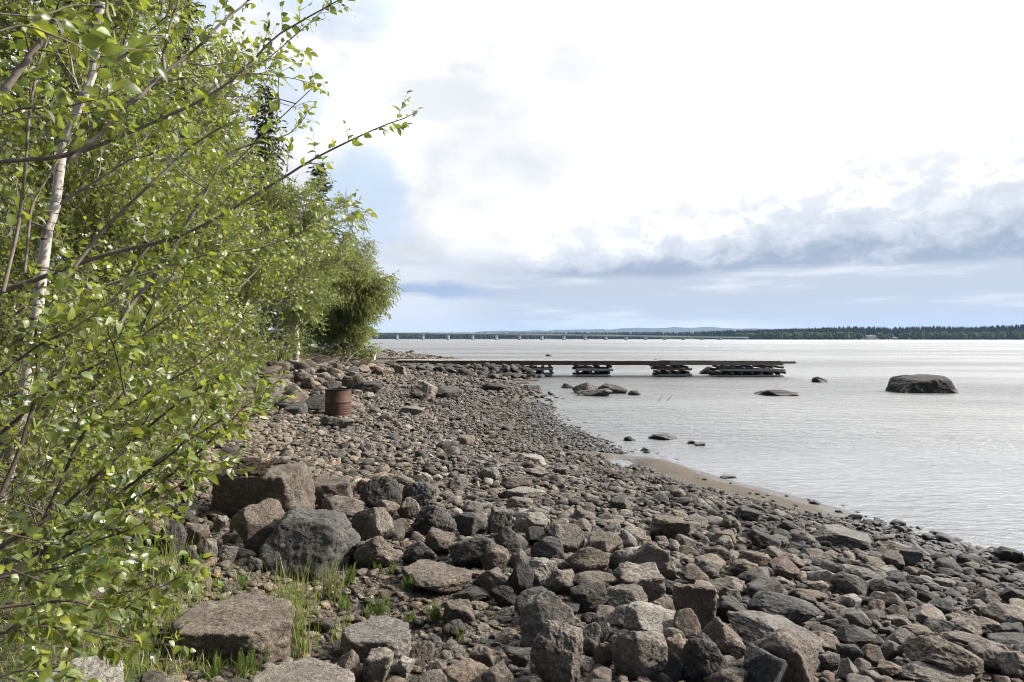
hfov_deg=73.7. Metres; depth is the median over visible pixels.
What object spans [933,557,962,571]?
rock
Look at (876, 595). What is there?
rock
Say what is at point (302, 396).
rock
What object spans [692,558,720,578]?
rock
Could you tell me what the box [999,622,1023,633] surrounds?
rock
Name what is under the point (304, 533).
boulder
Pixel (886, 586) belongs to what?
rock
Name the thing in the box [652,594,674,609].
rock
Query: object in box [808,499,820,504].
rock
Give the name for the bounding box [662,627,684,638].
rock
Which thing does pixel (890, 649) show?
rock
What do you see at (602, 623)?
rock
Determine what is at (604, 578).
rock
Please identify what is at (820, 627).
rock
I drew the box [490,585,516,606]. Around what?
rock
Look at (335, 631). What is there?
grass tuft
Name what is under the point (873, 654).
rock
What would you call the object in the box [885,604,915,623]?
rock
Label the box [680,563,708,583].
rock
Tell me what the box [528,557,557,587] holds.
boulder
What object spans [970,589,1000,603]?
rock
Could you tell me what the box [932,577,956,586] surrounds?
rock
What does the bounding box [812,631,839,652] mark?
rock
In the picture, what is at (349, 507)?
rock
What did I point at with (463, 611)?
rock
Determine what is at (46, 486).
shrub
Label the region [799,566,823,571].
rock
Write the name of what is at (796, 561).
rock
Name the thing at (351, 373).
boulder
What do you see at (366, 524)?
boulder
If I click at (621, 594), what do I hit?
boulder
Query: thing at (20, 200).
alder shrub
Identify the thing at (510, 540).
boulder
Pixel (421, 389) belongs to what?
rock
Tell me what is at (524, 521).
boulder
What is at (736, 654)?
rock
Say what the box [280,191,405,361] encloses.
weeping birch
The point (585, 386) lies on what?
boulder
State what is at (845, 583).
rock
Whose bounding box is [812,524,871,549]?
boulder
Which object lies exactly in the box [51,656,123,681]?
boulder
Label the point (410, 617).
horsetail
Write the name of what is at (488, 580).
rock
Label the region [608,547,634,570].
rock
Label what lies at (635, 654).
boulder
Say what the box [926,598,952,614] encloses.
rock
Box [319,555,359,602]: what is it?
grass tuft
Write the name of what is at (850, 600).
rock
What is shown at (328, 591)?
grass tuft
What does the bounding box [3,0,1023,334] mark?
sky
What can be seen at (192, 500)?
rock
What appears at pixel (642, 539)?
rock
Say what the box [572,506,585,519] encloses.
rock
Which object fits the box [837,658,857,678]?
rock
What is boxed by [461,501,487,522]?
rock
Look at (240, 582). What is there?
horsetail
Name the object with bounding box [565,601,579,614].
rock
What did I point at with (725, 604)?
rock
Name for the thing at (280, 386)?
rock
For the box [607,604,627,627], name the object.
rock
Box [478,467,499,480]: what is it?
rock
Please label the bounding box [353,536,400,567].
boulder
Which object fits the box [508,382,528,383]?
driftwood
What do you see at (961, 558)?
rock
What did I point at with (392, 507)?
rock
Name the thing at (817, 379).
boulder
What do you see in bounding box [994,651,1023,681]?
rock
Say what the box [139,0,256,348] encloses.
spruce tree
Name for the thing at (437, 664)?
rock
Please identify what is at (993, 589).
rock
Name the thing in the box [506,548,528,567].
rock
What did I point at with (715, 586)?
rock
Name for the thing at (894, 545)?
rock
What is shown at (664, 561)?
boulder
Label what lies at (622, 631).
rock
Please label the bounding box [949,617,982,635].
rock
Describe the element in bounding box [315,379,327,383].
boulder
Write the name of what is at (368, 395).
rock
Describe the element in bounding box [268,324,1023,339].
forest
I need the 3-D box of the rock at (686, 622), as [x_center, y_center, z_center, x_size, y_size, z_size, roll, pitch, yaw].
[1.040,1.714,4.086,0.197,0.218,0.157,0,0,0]
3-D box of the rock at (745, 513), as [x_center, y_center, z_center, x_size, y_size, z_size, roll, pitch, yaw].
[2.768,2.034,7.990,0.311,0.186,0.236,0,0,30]
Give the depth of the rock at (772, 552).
6.27 m
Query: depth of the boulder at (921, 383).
28.85 m
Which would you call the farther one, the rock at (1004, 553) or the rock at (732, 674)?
the rock at (1004, 553)
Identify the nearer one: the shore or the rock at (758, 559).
the rock at (758, 559)
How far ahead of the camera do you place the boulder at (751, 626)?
4.11 m
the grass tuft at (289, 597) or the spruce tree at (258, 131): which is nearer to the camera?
the grass tuft at (289, 597)
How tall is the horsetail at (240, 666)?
0.147 m
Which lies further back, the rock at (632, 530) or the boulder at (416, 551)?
the rock at (632, 530)
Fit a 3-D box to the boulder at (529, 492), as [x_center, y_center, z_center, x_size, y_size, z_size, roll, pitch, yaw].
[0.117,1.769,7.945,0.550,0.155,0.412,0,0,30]
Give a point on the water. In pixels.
(852, 435)
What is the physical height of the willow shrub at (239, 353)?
2.794 m
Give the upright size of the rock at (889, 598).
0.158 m
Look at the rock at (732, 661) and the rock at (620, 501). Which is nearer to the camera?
the rock at (732, 661)
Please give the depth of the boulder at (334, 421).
13.24 m
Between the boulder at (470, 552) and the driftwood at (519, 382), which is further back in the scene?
the driftwood at (519, 382)
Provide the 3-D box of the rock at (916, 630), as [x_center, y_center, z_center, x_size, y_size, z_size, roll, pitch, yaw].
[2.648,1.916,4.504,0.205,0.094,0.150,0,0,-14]
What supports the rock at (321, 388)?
on the ground at (680, 472)
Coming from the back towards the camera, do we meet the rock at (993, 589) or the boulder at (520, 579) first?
the rock at (993, 589)
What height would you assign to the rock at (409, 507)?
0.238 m
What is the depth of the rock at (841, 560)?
6.18 m
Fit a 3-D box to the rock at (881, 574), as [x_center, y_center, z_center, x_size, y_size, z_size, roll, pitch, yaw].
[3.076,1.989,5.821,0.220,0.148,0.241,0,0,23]
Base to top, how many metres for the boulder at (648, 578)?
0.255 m
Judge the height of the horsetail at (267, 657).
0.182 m
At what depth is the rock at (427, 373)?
32.37 m
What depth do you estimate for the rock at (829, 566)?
5.84 m
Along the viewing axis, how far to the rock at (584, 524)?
6.70 m
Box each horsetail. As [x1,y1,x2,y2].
[201,651,221,679]
[236,572,247,590]
[236,640,255,677]
[264,645,270,661]
[338,593,351,610]
[344,562,355,585]
[365,591,390,616]
[367,559,382,573]
[387,561,395,575]
[401,575,413,591]
[404,608,414,625]
[425,599,440,624]
[456,627,471,640]
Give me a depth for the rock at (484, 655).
3.56 m
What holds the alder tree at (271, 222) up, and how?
on the ground at (680, 472)
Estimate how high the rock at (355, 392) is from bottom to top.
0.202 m
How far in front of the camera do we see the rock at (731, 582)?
5.11 m
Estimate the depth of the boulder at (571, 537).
5.91 m
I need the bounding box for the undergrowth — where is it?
[0,344,332,675]
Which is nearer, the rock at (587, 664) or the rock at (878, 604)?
the rock at (587, 664)
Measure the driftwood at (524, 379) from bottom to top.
0.060 m
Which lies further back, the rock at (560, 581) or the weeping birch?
the weeping birch
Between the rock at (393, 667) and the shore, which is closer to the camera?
the rock at (393, 667)
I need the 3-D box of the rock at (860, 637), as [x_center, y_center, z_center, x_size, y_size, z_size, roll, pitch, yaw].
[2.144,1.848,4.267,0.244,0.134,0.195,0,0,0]
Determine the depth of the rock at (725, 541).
6.37 m
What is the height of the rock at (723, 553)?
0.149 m
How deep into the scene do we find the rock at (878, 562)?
6.29 m
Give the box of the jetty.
[344,358,795,376]
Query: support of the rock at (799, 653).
on the ground at (680, 472)
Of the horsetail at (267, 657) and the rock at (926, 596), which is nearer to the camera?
the horsetail at (267, 657)
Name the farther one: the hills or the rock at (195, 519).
the hills
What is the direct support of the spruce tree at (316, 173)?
on the ground at (680, 472)
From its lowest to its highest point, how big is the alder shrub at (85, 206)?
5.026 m
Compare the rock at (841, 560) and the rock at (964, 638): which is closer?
the rock at (964, 638)
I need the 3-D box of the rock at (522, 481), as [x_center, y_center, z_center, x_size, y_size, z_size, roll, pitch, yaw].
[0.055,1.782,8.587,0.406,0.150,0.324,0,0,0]
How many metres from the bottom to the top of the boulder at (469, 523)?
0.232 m
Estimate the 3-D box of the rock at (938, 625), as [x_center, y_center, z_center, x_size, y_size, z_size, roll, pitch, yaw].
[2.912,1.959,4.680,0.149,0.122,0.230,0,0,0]
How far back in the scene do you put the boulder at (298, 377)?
22.14 m
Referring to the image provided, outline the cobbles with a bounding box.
[100,350,1023,681]
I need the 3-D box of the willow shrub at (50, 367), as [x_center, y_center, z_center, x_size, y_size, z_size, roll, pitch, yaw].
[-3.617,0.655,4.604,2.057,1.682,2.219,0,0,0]
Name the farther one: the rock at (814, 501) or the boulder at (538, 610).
the rock at (814, 501)
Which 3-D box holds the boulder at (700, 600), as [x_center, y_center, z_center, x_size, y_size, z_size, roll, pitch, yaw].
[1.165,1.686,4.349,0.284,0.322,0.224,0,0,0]
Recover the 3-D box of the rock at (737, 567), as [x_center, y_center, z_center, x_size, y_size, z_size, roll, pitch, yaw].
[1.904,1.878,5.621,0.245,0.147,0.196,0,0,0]
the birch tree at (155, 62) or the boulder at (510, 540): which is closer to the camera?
the boulder at (510, 540)
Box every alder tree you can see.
[0,0,205,380]
[57,0,286,382]
[149,104,298,366]
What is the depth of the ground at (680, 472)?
4.72 m
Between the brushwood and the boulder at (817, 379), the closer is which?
the brushwood
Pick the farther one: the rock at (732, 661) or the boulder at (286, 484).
the boulder at (286, 484)
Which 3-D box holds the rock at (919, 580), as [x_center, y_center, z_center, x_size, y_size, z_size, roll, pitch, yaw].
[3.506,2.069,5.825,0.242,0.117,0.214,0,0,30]
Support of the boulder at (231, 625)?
on the ground at (680, 472)
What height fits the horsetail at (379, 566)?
0.121 m
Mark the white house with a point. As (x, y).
(870, 336)
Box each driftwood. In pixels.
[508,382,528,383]
[512,379,538,380]
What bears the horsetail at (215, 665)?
on the ground at (680, 472)
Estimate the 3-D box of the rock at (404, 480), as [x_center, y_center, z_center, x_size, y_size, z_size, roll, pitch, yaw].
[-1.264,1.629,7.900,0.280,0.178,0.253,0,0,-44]
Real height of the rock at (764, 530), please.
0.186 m
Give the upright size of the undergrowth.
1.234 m
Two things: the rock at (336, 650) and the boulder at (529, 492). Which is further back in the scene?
the boulder at (529, 492)
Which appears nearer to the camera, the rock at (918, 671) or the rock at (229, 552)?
the rock at (918, 671)
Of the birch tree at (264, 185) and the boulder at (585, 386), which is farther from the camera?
the birch tree at (264, 185)
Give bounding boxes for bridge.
[268,329,748,339]
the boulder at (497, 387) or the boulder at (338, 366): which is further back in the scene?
the boulder at (338, 366)
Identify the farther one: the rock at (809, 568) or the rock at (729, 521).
the rock at (729, 521)
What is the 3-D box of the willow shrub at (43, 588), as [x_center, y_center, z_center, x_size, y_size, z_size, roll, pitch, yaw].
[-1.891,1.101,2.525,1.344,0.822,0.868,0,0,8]
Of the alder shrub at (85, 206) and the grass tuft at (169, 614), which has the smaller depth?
the grass tuft at (169, 614)
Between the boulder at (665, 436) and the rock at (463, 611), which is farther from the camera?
the boulder at (665, 436)
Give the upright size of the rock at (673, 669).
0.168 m
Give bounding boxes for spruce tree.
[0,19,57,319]
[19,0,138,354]
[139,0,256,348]
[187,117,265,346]
[238,82,325,349]
[268,187,319,348]
[290,161,343,348]
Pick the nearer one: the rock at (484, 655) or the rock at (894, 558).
the rock at (484, 655)
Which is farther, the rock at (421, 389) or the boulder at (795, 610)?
the rock at (421, 389)
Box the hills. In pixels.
[419,327,800,334]
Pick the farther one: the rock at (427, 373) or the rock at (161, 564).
the rock at (427, 373)
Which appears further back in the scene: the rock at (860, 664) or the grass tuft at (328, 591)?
the grass tuft at (328, 591)
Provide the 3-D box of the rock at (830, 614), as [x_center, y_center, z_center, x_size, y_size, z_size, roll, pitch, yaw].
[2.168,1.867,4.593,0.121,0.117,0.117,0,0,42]
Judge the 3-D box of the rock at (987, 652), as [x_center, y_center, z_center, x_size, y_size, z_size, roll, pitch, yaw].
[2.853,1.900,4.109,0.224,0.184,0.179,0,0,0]
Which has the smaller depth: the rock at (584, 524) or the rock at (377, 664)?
the rock at (377, 664)
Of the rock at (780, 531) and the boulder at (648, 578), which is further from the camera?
the rock at (780, 531)
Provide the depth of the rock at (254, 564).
4.76 m
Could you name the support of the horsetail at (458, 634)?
on the ground at (680, 472)
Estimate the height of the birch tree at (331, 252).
9.352 m
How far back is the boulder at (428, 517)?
5.92 m
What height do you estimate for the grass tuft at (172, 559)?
0.406 m
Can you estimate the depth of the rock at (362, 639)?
3.71 m
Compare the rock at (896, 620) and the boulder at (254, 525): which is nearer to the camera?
the rock at (896, 620)
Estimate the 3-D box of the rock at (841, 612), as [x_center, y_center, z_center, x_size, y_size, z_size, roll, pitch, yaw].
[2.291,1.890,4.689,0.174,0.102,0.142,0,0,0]
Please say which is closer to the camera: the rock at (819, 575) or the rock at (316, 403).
the rock at (819, 575)
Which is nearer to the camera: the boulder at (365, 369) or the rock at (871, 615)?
the rock at (871, 615)
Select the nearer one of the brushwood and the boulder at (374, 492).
the boulder at (374, 492)
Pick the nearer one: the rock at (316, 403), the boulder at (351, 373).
the rock at (316, 403)
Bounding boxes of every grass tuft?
[139,586,196,631]
[146,522,195,584]
[262,551,319,608]
[274,578,323,658]
[313,600,364,646]
[319,552,340,597]
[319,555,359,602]
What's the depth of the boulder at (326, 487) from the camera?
6.54 m
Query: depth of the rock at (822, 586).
5.37 m
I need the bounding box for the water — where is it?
[250,339,1023,552]
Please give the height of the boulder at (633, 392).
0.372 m
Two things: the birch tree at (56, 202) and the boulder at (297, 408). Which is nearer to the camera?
the birch tree at (56, 202)
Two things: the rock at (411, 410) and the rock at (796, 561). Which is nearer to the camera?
the rock at (796, 561)
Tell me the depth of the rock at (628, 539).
6.33 m
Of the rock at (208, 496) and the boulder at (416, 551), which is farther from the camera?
the rock at (208, 496)
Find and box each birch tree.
[0,0,275,519]
[0,2,197,267]
[67,17,207,299]
[201,134,296,348]
[230,164,358,360]
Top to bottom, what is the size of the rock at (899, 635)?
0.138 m
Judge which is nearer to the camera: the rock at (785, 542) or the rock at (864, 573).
the rock at (864, 573)
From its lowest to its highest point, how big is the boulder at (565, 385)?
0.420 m
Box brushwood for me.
[294,345,392,367]
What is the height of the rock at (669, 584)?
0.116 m
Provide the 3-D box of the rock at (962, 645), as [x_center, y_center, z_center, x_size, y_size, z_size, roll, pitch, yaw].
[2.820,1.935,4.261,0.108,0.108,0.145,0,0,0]
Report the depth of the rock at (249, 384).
17.26 m
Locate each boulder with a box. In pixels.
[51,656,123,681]
[170,592,295,667]
[211,457,315,517]
[231,498,284,554]
[252,657,354,681]
[258,505,360,580]
[283,402,307,414]
[293,372,311,382]
[313,476,352,506]
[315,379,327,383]
[320,416,353,427]
[333,364,342,370]
[345,371,358,375]
[351,507,393,540]
[352,380,383,392]
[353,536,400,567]
[358,366,370,372]
[360,476,402,510]
[394,365,406,374]
[401,559,472,592]
[402,481,436,509]
[402,541,436,563]
[411,505,456,535]
[435,385,462,397]
[449,537,495,566]
[455,512,483,535]
[481,383,506,391]
[494,527,528,554]
[497,486,545,499]
[505,559,534,595]
[514,512,548,532]
[518,453,545,464]
[519,590,576,647]
[526,385,540,389]
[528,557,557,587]
[530,619,583,681]
[544,523,584,553]
[561,383,574,387]
[566,547,609,572]
[572,382,597,392]
[576,388,611,395]
[598,383,627,393]
[606,583,647,608]
[610,630,667,681]
[612,562,665,601]
[623,601,675,631]
[628,390,640,394]
[633,542,676,580]
[648,433,677,439]
[648,514,690,538]
[672,584,716,629]
[682,632,729,681]
[699,366,716,373]
[699,617,745,655]
[726,610,824,653]
[746,591,820,623]
[754,389,798,395]
[811,377,827,381]
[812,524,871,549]
[885,374,959,392]
[902,635,984,681]
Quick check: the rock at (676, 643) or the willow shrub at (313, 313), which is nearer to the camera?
the rock at (676, 643)
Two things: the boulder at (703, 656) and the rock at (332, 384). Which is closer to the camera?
the boulder at (703, 656)
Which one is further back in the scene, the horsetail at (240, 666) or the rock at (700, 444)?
the rock at (700, 444)
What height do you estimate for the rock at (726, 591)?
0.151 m
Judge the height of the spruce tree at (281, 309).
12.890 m
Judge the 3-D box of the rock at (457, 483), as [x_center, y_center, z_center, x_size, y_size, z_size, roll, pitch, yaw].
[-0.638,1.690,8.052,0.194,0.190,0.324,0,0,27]
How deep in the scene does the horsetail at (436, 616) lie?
4.27 m
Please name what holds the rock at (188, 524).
on the ground at (680, 472)
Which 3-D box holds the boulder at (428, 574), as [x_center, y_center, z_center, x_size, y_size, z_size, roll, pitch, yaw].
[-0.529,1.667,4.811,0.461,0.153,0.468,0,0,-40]
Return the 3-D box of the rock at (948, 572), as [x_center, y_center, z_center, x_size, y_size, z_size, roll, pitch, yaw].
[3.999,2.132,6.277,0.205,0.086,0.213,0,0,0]
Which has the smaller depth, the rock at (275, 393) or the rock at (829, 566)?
the rock at (829, 566)
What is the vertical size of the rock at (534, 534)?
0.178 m
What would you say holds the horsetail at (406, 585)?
on the ground at (680, 472)
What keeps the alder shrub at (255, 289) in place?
on the ground at (680, 472)
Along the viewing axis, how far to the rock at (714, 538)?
6.70 m
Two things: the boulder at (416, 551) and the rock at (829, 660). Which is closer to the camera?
the rock at (829, 660)
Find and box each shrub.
[0,0,355,163]
[0,4,422,327]
[0,23,311,445]
[0,29,283,451]
[0,219,276,477]
[0,236,215,513]
[0,237,298,582]
[0,316,158,503]
[0,382,194,586]
[0,508,213,681]
[12,244,246,455]
[117,133,322,411]
[150,282,292,432]
[246,232,342,365]
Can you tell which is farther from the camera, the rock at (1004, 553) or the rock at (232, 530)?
the rock at (1004, 553)
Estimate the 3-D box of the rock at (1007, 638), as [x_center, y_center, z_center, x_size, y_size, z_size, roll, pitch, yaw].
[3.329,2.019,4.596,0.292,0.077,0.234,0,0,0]
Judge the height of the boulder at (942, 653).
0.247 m
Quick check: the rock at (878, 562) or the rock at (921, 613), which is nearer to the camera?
the rock at (921, 613)
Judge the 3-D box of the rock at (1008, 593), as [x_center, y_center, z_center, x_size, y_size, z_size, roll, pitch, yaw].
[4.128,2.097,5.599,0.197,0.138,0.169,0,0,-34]
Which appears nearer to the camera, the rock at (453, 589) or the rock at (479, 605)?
the rock at (479, 605)
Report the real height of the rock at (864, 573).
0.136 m
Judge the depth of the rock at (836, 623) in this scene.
4.45 m
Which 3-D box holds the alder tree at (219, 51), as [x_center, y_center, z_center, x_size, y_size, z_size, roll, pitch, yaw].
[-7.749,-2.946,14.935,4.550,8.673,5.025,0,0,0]
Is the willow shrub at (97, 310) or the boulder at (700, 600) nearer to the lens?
the willow shrub at (97, 310)
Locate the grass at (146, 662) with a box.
[0,358,347,681]
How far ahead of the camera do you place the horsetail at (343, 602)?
4.38 m
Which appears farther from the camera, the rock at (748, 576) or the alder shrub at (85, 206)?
the alder shrub at (85, 206)
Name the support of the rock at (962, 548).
on the ground at (680, 472)
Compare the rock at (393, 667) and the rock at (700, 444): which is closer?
the rock at (393, 667)
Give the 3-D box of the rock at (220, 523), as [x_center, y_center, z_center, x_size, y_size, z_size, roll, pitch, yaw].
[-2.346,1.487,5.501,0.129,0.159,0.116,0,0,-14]
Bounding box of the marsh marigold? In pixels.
[212,573,224,587]
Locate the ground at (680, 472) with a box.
[0,342,1013,681]
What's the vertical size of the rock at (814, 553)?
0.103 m
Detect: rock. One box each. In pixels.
[130,527,157,547]
[146,558,175,575]
[159,521,187,554]
[177,478,208,490]
[178,510,199,525]
[179,490,197,501]
[181,546,196,564]
[184,522,200,529]
[186,523,209,546]
[197,538,217,559]
[198,486,212,501]
[212,515,228,532]
[218,545,238,562]
[229,521,236,532]
[232,391,255,407]
[238,380,257,390]
[246,556,263,571]
[259,371,277,378]
[260,384,281,399]
[261,377,287,389]
[271,374,291,379]
[274,391,308,406]
[301,377,320,389]
[305,394,324,410]
[308,617,333,632]
[314,385,326,392]
[321,380,338,387]
[321,495,366,517]
[332,642,341,657]
[337,649,361,681]
[340,615,411,663]
[341,375,365,388]
[350,482,356,490]
[351,400,362,408]
[352,390,362,394]
[356,478,369,492]
[361,647,393,681]
[362,392,374,399]
[375,500,399,517]
[384,518,404,541]
[390,659,398,673]
[392,474,414,485]
[396,655,414,677]
[397,497,419,518]
[398,405,423,414]
[399,518,413,536]
[409,379,437,398]
[409,640,433,667]
[413,472,432,481]
[424,371,431,375]
[424,527,454,553]
[425,660,446,673]
[441,619,466,640]
[442,599,475,624]
[445,586,461,592]
[447,476,468,490]
[454,586,490,601]
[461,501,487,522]
[468,646,493,666]
[471,601,488,610]
[473,569,505,593]
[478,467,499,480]
[480,544,508,570]
[481,660,513,681]
[487,506,513,533]
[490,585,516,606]
[500,477,531,487]
[503,646,530,667]
[506,496,532,508]
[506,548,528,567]
[514,586,547,616]
[525,467,548,476]
[525,526,545,545]
[530,536,564,559]
[547,569,573,592]
[554,466,570,474]
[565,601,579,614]
[569,581,607,612]
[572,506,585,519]
[572,518,591,531]
[573,570,618,587]
[579,622,600,655]
[580,655,593,673]
[584,531,621,552]
[590,616,608,642]
[594,641,612,667]
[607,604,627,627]
[607,629,627,644]
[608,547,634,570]
[610,494,630,509]
[613,540,622,551]
[617,526,645,534]
[620,529,637,546]
[624,436,634,440]
[633,533,651,545]
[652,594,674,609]
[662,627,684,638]
[663,652,684,681]
[664,579,676,594]
[666,633,685,661]
[673,608,700,638]
[675,534,694,545]
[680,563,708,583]
[683,515,707,527]
[687,521,700,530]
[687,553,725,570]
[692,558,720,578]
[694,580,718,597]
[695,442,705,445]
[703,667,748,681]
[704,545,730,560]
[707,580,718,595]
[708,529,736,544]
[709,576,745,597]
[714,535,733,550]
[717,595,746,622]
[719,587,741,601]
[720,474,735,477]
[722,515,741,531]
[724,655,740,668]
[726,559,758,574]
[730,648,743,659]
[735,505,762,521]
[737,570,762,584]
[738,551,769,566]
[741,526,769,540]
[743,643,790,681]
[746,528,781,549]
[746,576,783,597]
[754,628,819,681]
[762,546,783,558]
[769,556,799,580]
[770,528,791,541]
[774,534,789,548]
[779,522,803,531]
[781,553,803,568]
[787,588,828,601]
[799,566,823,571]
[800,548,832,559]
[806,569,833,582]
[806,580,833,592]
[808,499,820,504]
[809,624,835,633]
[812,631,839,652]
[818,560,843,573]
[818,651,840,671]
[820,617,848,629]
[823,609,840,620]
[829,572,870,596]
[833,625,875,648]
[835,557,855,564]
[835,643,863,663]
[837,607,855,617]
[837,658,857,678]
[838,593,861,609]
[841,566,878,580]
[843,610,871,629]
[854,658,871,670]
[860,563,886,578]
[861,555,885,568]
[861,644,884,665]
[863,610,879,625]
[868,599,884,610]
[869,579,909,601]
[869,591,884,598]
[876,659,901,676]
[879,592,907,611]
[880,640,903,657]
[881,541,909,551]
[881,549,904,569]
[884,627,914,644]
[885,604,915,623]
[885,614,911,626]
[890,519,905,525]
[895,624,931,636]
[899,546,925,566]
[899,661,974,681]
[907,574,939,585]
[908,603,945,624]
[917,589,939,602]
[921,583,943,591]
[922,617,954,632]
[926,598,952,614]
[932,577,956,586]
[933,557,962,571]
[936,567,958,576]
[939,630,984,644]
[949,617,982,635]
[953,546,965,550]
[953,642,967,649]
[956,553,987,565]
[965,614,1002,636]
[967,639,1004,669]
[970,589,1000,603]
[973,584,1001,598]
[979,603,1023,627]
[981,638,1008,650]
[987,632,1023,645]
[991,546,1023,563]
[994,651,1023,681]
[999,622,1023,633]
[1001,587,1023,602]
[1006,644,1014,650]
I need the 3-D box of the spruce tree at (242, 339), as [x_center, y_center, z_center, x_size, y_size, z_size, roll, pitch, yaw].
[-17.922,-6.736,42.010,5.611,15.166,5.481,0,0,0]
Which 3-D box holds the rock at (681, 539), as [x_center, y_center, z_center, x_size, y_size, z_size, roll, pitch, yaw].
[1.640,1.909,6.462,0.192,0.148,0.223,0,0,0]
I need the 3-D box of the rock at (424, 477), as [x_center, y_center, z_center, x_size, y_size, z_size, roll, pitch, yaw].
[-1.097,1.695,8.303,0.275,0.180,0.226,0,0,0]
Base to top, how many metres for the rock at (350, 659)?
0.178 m
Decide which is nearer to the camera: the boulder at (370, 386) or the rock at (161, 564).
the rock at (161, 564)
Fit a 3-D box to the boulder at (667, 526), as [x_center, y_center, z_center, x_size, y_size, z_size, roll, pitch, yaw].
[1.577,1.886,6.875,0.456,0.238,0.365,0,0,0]
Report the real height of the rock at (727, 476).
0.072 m
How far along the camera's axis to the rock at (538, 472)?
9.53 m
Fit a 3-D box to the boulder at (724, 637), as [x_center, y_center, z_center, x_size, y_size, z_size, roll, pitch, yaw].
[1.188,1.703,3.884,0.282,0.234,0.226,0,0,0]
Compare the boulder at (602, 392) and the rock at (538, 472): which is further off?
the boulder at (602, 392)
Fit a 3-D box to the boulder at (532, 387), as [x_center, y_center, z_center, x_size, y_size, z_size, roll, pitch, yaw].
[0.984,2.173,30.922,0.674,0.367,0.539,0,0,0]
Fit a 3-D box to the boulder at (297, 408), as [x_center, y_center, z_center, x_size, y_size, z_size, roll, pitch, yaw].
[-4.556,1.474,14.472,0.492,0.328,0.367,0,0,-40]
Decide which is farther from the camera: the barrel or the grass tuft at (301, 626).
the barrel
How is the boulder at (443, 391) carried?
on the ground at (680, 472)
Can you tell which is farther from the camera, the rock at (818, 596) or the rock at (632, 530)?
the rock at (632, 530)
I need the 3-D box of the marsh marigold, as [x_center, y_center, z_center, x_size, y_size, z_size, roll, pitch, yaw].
[-1.873,1.534,4.360,0.091,0.102,0.088,0,0,24]
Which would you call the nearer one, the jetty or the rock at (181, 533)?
the rock at (181, 533)
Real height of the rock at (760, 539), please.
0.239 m
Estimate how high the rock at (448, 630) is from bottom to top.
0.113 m
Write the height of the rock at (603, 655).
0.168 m
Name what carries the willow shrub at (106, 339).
on the ground at (680, 472)
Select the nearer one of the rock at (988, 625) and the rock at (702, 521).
the rock at (988, 625)
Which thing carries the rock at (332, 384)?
on the ground at (680, 472)
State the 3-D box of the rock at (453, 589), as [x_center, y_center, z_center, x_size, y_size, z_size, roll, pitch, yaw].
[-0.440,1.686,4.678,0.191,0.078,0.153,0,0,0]
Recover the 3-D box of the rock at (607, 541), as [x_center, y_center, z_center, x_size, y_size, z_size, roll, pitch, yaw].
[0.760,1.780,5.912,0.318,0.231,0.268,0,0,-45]
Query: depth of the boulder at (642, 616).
4.10 m
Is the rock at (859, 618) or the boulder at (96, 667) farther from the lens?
the rock at (859, 618)
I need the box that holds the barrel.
[325,388,351,416]
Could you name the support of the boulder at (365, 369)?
on the ground at (680, 472)
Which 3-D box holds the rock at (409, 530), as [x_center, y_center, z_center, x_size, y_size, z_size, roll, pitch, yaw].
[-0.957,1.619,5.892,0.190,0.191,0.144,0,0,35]
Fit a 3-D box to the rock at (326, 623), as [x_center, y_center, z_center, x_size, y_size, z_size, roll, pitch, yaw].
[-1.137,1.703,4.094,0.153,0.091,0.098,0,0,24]
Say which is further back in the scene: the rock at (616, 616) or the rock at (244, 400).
the rock at (244, 400)
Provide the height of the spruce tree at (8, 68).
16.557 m
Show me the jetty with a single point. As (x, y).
(730, 368)
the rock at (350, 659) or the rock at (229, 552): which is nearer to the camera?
the rock at (350, 659)
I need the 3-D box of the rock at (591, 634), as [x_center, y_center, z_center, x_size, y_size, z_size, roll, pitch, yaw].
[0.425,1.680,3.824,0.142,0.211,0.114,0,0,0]
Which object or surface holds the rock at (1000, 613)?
on the ground at (680, 472)
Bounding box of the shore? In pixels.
[375,338,1023,339]
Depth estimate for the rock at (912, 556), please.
6.40 m
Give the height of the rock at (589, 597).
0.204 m
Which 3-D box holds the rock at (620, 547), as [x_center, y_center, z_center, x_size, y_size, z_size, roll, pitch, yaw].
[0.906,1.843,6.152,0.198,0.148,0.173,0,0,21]
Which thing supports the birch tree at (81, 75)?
on the ground at (680, 472)
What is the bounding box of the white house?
[864,335,876,338]
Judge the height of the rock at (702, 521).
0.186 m
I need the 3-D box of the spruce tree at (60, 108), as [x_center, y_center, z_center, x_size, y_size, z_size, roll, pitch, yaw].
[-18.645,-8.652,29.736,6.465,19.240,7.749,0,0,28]
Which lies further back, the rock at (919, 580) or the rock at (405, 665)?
the rock at (919, 580)
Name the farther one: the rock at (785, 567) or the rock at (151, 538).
the rock at (785, 567)
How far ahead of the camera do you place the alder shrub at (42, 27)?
2.96 m
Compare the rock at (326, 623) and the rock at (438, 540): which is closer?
the rock at (326, 623)
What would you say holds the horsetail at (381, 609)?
on the ground at (680, 472)
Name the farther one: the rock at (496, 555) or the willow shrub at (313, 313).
the willow shrub at (313, 313)
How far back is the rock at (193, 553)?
4.60 m
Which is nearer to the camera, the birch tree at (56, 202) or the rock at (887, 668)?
the rock at (887, 668)
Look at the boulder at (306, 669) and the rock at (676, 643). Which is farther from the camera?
the rock at (676, 643)
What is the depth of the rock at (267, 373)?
21.76 m
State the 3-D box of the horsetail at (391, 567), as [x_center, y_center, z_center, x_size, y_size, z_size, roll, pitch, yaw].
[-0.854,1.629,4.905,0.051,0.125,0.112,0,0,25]

